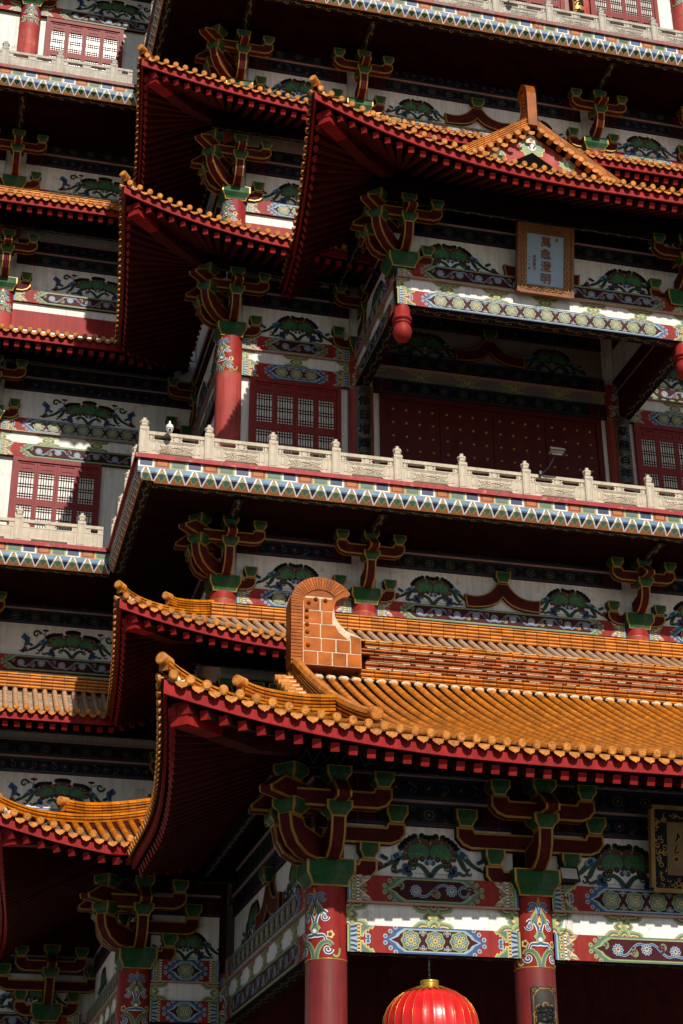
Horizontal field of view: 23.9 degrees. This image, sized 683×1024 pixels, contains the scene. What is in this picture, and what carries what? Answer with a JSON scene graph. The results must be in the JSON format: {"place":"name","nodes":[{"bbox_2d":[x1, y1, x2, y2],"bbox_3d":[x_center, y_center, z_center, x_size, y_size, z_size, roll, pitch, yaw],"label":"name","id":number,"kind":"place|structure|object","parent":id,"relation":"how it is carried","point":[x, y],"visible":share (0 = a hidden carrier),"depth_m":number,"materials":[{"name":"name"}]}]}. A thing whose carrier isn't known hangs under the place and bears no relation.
{"place":"outdoors","nodes":[
{"label":"outdoors","id":0,"kind":"place"},
{"label":"ground","id":1,"kind":"structure","parent":0,"visible":0},
{"bbox_2d":[0,0,198,1023],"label":"temple wing","id":2,"kind":"structure","parent":1,"relation":"on","point":[82,394],"depth_m":65.41,"materials":[{"name":"multicoloured paint"}]},
{"bbox_2d":[0,507,103,546],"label":"stone balustrade","id":3,"kind":"object","parent":2,"relation":"on","point":[18,528],"visible":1,"depth_m":59.09,"materials":[{"name":"stone"}]},
{"bbox_2d":[7,456,101,543],"bbox_3d":[-11.320,0.386,63.267,3.500,5.380,0.140,6,-26,-13],"label":"lattice window","id":4,"kind":"structure","parent":2,"relation":"in","point":[24,480],"depth_m":63.84,"materials":[{"name":"red paint"}]},
{"bbox_2d":[0,41,132,83],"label":"stone balustrade","id":5,"kind":"object","parent":2,"relation":"on","point":[111,72],"visible":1,"depth_m":68.24,"materials":[{"name":"stone"}]},
{"bbox_2d":[43,17,123,70],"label":"lattice window","id":6,"kind":"structure","parent":2,"relation":"in","point":[56,35],"depth_m":73.66,"materials":[{"name":"red paint"}]},
{"bbox_2d":[0,793,240,1023],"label":"side porch","id":7,"kind":"object","parent":1,"relation":"on","point":[160,956],"visible":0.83,"depth_m":46.78,"materials":[{"name":"orange tile"}]},
{"bbox_2d":[104,0,682,959],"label":"temple tower","id":8,"kind":"structure","parent":1,"relation":"on","point":[212,564],"depth_m":59.59,"materials":[{"name":"red paint"}]},
{"bbox_2d":[159,447,172,455],"bbox_3d":[-5.761,-1.997,52.663,0.511,0.324,0.131,6,-26,-13],"label":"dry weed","id":9,"kind":"object","parent":8,"relation":"on","point":[165,452],"visible":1,"depth_m":52.65,"materials":[{"name":"beige plant"}]},
{"bbox_2d":[248,376,341,457],"bbox_3d":[-1.661,-2.315,57.769,3.400,5.380,0.140,6,-26,-13],"label":"lattice window","id":10,"kind":"structure","parent":8,"relation":"in","point":[301,414],"depth_m":58.36,"materials":[{"name":"red paint"}]},
{"bbox_2d":[356,385,372,462],"bbox_3d":[0.833,-2.389,58.083,0.605,4.944,0.166,6,-26,-13],"label":"couplet board","id":11,"kind":"object","parent":8,"relation":"attached to","point":[363,420],"visible":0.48,"depth_m":58.49,"materials":[{"name":"black paint"}]},
{"bbox_2d":[110,417,682,536],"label":"stone balustrade","id":12,"kind":"object","parent":8,"relation":"on","point":[270,454],"visible":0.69,"depth_m":54.80,"materials":[{"name":"stone"}]},
{"bbox_2d":[165,421,173,433],"bbox_3d":[-5.685,-2.759,52.953,0.269,0.460,0.419,18,-31,-33],"label":"dome camera","id":13,"kind":"object","parent":12,"relation":"attached to","point":[169,428],"visible":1,"depth_m":52.79,"materials":[{"name":"white plastic"}]},
{"bbox_2d":[538,446,565,476],"bbox_3d":[7.280,-1.723,55.846,0.777,0.645,0.980,6,-42,-13],"label":"flood lamp","id":14,"kind":"object","parent":12,"relation":"attached to","point":[555,451],"visible":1,"depth_m":55.73,"materials":[{"name":"black plastic"}]},
{"bbox_2d":[137,0,682,77],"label":"stone balustrade","id":15,"kind":"object","parent":8,"relation":"on","point":[599,21],"visible":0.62,"depth_m":65.91,"materials":[{"name":"stone"}]},
{"bbox_2d":[279,75,682,420],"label":"balcony canopy","id":16,"kind":"object","parent":8,"relation":"attached to","point":[408,210],"visible":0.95,"depth_m":56.00,"materials":[{"name":"red paint"}]},
{"bbox_2d":[515,221,573,300],"bbox_3d":[7.066,-8.723,56.027,2.080,2.620,0.240,6,-15,-13],"label":"name plaque","id":17,"kind":"object","parent":16,"relation":"attached to","point":[544,261],"visible":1,"depth_m":55.96,"materials":[{"name":"brown wood"}]},
{"bbox_2d":[379,392,606,489],"bbox_3d":[5.661,-1.538,59.462,8.750,5.360,0.145,6,-26,-13],"label":"temple door","id":18,"kind":"structure","parent":8,"relation":"in","point":[424,429],"depth_m":59.99,"materials":[{"name":"paint"}]},
{"bbox_2d":[509,0,564,14],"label":"lattice window","id":19,"kind":"structure","parent":8,"relation":"in","point":[558,4],"depth_m":70.28,"materials":[{"name":"red paint"}]},
{"bbox_2d":[573,0,584,18],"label":"couplet board","id":20,"kind":"object","parent":8,"relation":"attached to","point":[578,6],"visible":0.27,"depth_m":70.14,"materials":[{"name":"gold metal"}]},
{"bbox_2d":[613,417,634,492],"bbox_3d":[10.675,-1.410,60.363,0.605,4.850,0.166,6,-26,-13],"label":"couplet board","id":21,"kind":"object","parent":8,"relation":"attached to","point":[623,450],"visible":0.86,"depth_m":60.74,"materials":[{"name":"black paint"}]},
{"bbox_2d":[589,0,659,29],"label":"lattice window","id":22,"kind":"structure","parent":8,"relation":"in","point":[636,11],"depth_m":71.35,"materials":[{"name":"red paint"}]},
{"bbox_2d":[633,423,682,496],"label":"lattice window","id":23,"kind":"structure","parent":8,"relation":"in","point":[658,449],"depth_m":61.55,"materials":[{"name":"red paint"}]},
{"bbox_2d":[127,577,682,1023],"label":"temple porch","id":24,"kind":"object","parent":1,"relation":"on","point":[386,822],"visible":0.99,"depth_m":38.16,"materials":[{"name":"orange tile"}]},
{"bbox_2d":[382,958,478,1023],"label":"red lantern","id":25,"kind":"object","parent":24,"relation":"hanging from","point":[429,1001],"visible":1,"depth_m":35.46,"materials":[{"name":"fabric"}]},
{"bbox_2d":[531,986,557,1023],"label":"couplet board","id":26,"kind":"object","parent":24,"relation":"attached to","point":[544,1007],"visible":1,"depth_m":36.54,"materials":[{"name":"black paint"}]},
{"bbox_2d":[557,866,580,882],"bbox_3d":[5.314,8.690,38.222,0.520,0.380,0.468,8,-43,-16],"label":"flood lamp","id":27,"kind":"object","parent":24,"relation":"attached to","point":[570,874],"visible":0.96,"depth_m":38.06,"materials":[{"name":"metal"}]},
{"bbox_2d":[557,884,567,935],"bbox_3d":[5.167,9.312,37.782,0.296,1.259,0.061,4,-26,-10],"label":"cable","id":28,"kind":"object","parent":27,"relation":"hanging from","point":[566,909],"visible":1,"depth_m":37.78,"materials":[{"name":"black plastic"}]},
{"bbox_2d":[648,804,682,893],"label":"name plaque","id":29,"kind":"object","parent":24,"relation":"attached to","point":[665,836],"visible":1,"depth_m":38.54,"materials":[{"name":"black paint"}]}
]}

